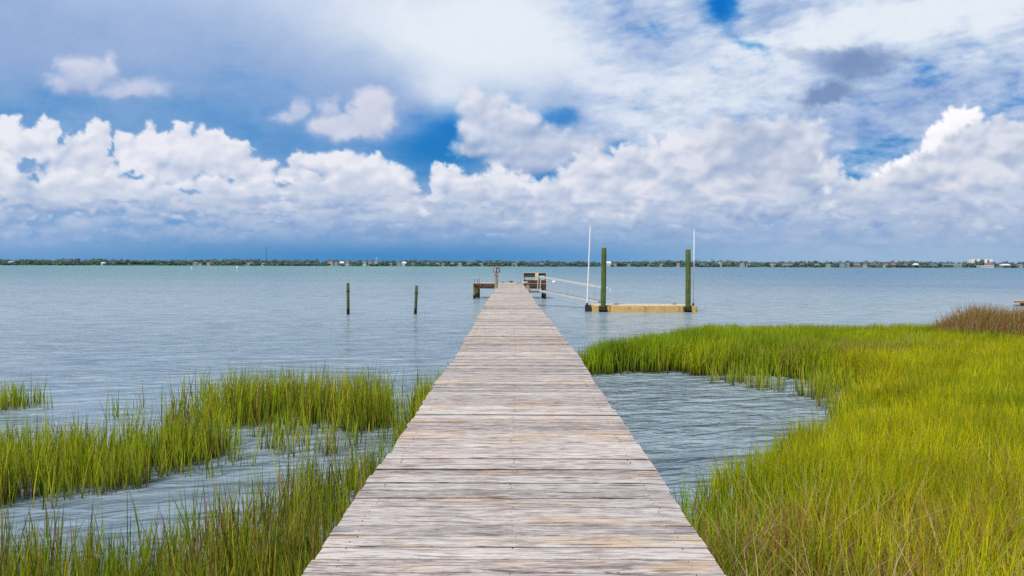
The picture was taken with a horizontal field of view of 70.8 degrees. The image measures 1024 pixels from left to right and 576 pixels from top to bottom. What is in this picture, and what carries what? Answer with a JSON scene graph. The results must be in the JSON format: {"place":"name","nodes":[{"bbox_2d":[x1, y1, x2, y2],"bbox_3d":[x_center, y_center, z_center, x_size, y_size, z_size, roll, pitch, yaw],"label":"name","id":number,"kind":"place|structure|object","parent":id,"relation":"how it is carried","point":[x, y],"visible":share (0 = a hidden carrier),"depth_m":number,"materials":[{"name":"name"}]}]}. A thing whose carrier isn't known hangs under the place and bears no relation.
{"place":"outdoors","nodes":[
{"label":"outdoors","id":0,"kind":"place"},
{"bbox_2d":[0,374,52,411],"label":"marsh grass","id":1,"kind":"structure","parent":0,"point":[15,396],"depth_m":12.58,"materials":[{"name":"green plant"}]},
{"bbox_2d":[0,390,234,509],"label":"marsh grass","id":2,"kind":"structure","parent":0,"point":[60,460],"depth_m":8.46,"materials":[{"name":"green plant"}]},
{"bbox_2d":[97,383,152,418],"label":"marsh grass","id":3,"kind":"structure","parent":0,"point":[114,409],"depth_m":11.80,"materials":[{"name":"green plant"}]},
{"bbox_2d":[0,404,409,575],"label":"marsh grass","id":4,"kind":"structure","parent":0,"point":[354,477],"depth_m":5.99,"materials":[{"name":"green plant"}]},
{"bbox_2d":[145,392,408,478],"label":"marsh grass","id":5,"kind":"structure","parent":0,"point":[277,430],"depth_m":9.71,"materials":[{"name":"green plant"}]},
{"bbox_2d":[157,357,405,432],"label":"marsh grass","id":6,"kind":"structure","parent":0,"point":[364,396],"depth_m":11.42,"materials":[{"name":"green plant"}]},
{"bbox_2d":[389,359,448,427],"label":"marsh grass","id":7,"kind":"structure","parent":0,"point":[419,397],"depth_m":10.99,"materials":[{"name":"green plant"}]},
{"bbox_2d":[0,0,1023,266],"bbox_3d":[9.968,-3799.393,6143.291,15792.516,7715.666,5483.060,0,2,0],"label":"sky","id":8,"kind":"structure","parent":0,"point":[626,130],"depth_m":8248.90,"materials":[{"name":"blue"}]},
{"bbox_2d":[0,265,1023,575],"bbox_3d":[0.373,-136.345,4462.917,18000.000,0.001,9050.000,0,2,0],"label":"water","id":9,"kind":"structure","parent":0,"point":[84,337],"depth_m":26.07,"materials":[{"name":"blue liquid"}]},
{"bbox_2d":[346,283,349,314],"bbox_3d":[-8.273,1.149,36.354,0.175,2.802,0.175,0,2,0],"label":"mooring post","id":10,"kind":"object","parent":9,"relation":"in","point":[348,298],"visible":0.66,"depth_m":36.27,"materials":[{"name":"green wood"}]},
{"bbox_2d":[414,286,417,313],"bbox_3d":[-4.929,1.211,36.756,0.272,2.674,0.175,0,2,0],"label":"mooring post","id":11,"kind":"object","parent":9,"relation":"in","point":[415,300],"visible":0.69,"depth_m":36.67,"materials":[{"name":"green wood"}]},
{"bbox_2d":[495,271,497,287],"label":"dock post","id":12,"kind":"object","parent":9,"relation":"in","point":[496,281],"visible":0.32,"depth_m":43.12,"materials":[{"name":"grey wood"}]},
{"bbox_2d":[493,267,499,274],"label":"rope coil","id":13,"kind":"object","parent":12,"relation":"hanging from","point":[496,270],"visible":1,"depth_m":42.97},
{"bbox_2d":[302,283,726,575],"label":"boardwalk dock","id":14,"kind":"object","parent":9,"relation":"in","point":[517,450],"visible":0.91,"depth_m":4.45,"materials":[{"name":"grey wood"}]},
{"bbox_2d":[524,273,545,282],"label":"bench","id":15,"kind":"object","parent":14,"relation":"on","point":[535,280],"visible":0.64,"depth_m":55.12,"materials":[{"name":"brown wood"}]},
{"bbox_2d":[533,276,610,302],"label":"gangway","id":16,"kind":"object","parent":14,"relation":"attached to","point":[569,295],"visible":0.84,"depth_m":42.92,"materials":[{"name":"metal"}]},
{"bbox_2d":[600,248,605,311],"bbox_3d":[4.953,0.156,39.043,0.308,4.692,0.294,0,2,0],"label":"piling","id":17,"kind":"object","parent":9,"relation":"in","point":[603,278],"visible":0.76,"depth_m":38.91,"materials":[{"name":"green wood"}]},
{"bbox_2d":[585,303,696,311],"bbox_3d":[7.057,1.111,40.008,6.080,0.570,2.290,0,2,0],"label":"floating dock","id":18,"kind":"object","parent":9,"relation":"on","point":[618,307],"visible":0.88,"depth_m":39.05,"materials":[{"name":"beige wood"}]},
{"bbox_2d":[586,225,590,304],"bbox_3d":[4.206,-1.243,39.558,0.266,4.372,0.109,-1,2,-21],"label":"guide pole","id":19,"kind":"object","parent":18,"relation":"on","point":[588,265],"visible":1,"depth_m":39.52,"materials":[{"name":"white plastic"}]},
{"bbox_2d":[692,230,694,304],"bbox_3d":[9.953,-1.105,39.434,0.106,4.130,0.106,0,2,0],"label":"guide pole","id":20,"kind":"object","parent":18,"relation":"on","point":[693,264],"visible":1,"depth_m":39.40,"materials":[{"name":"white plastic"}]},
{"bbox_2d":[685,249,690,311],"bbox_3d":[9.553,0.209,39.044,0.324,4.613,0.294,0,2,0],"label":"piling","id":21,"kind":"object","parent":9,"relation":"in","point":[688,281],"visible":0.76,"depth_m":38.92,"materials":[{"name":"green wood"}]},
{"bbox_2d":[1013,299,1023,305],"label":"wooden float","id":22,"kind":"object","parent":9,"relation":"on","point":[1021,302],"visible":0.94,"depth_m":46.16,"materials":[{"name":"brown wood"}]},
{"bbox_2d":[19,264,1013,267],"bbox_3d":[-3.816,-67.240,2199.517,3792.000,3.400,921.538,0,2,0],"label":"shore","id":23,"kind":"structure","parent":0,"point":[516,266],"depth_m":1762.56,"materials":[{"name":"green plant"}]},
{"bbox_2d":[0,258,1023,267],"bbox_3d":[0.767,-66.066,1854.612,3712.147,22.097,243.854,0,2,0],"label":"woods","id":24,"kind":"object","parent":23,"relation":"on","point":[272,262],"visible":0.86,"depth_m":1788.72,"materials":[{"name":"green plant"}]},
{"bbox_2d":[941,264,961,267],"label":"house","id":25,"kind":"structure","parent":23,"relation":"on","point":[957,265],"depth_m":1759.30,"materials":[{"name":"white"}]},
{"bbox_2d":[969,259,992,262],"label":"apartment block","id":26,"kind":"structure","parent":23,"relation":"on","point":[981,260],"depth_m":1889.90,"materials":[{"name":"white"}]},
{"bbox_2d":[976,265,993,267],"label":"house","id":27,"kind":"structure","parent":23,"relation":"on","point":[985,266],"depth_m":1755.54,"materials":[{"name":"white"}]},
{"bbox_2d":[999,264,1010,267],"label":"house","id":28,"kind":"structure","parent":23,"relation":"on","point":[1001,265],"depth_m":1766.56,"materials":[{"name":"white"}]},
{"bbox_2d":[577,320,1023,575],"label":"marsh grass","id":29,"kind":"structure","parent":0,"point":[934,386],"depth_m":7.12,"materials":[{"name":"green plant"}]},
{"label":"marsh ground","id":30,"kind":"structure","parent":0,"visible":0},
{"bbox_2d":[705,347,806,391],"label":"marsh grass","id":31,"kind":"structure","parent":30,"relation":"on","point":[757,381],"depth_m":15.04,"materials":[{"name":"green plant"}]},
{"bbox_2d":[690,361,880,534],"bbox_3d":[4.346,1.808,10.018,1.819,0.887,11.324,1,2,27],"label":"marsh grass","id":32,"kind":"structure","parent":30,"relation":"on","point":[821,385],"depth_m":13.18,"materials":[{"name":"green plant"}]},
{"bbox_2d":[925,300,1023,337],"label":"brown reeds","id":33,"kind":"object","parent":30,"relation":"on","point":[995,320],"visible":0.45,"depth_m":20.93,"materials":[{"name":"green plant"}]}
]}

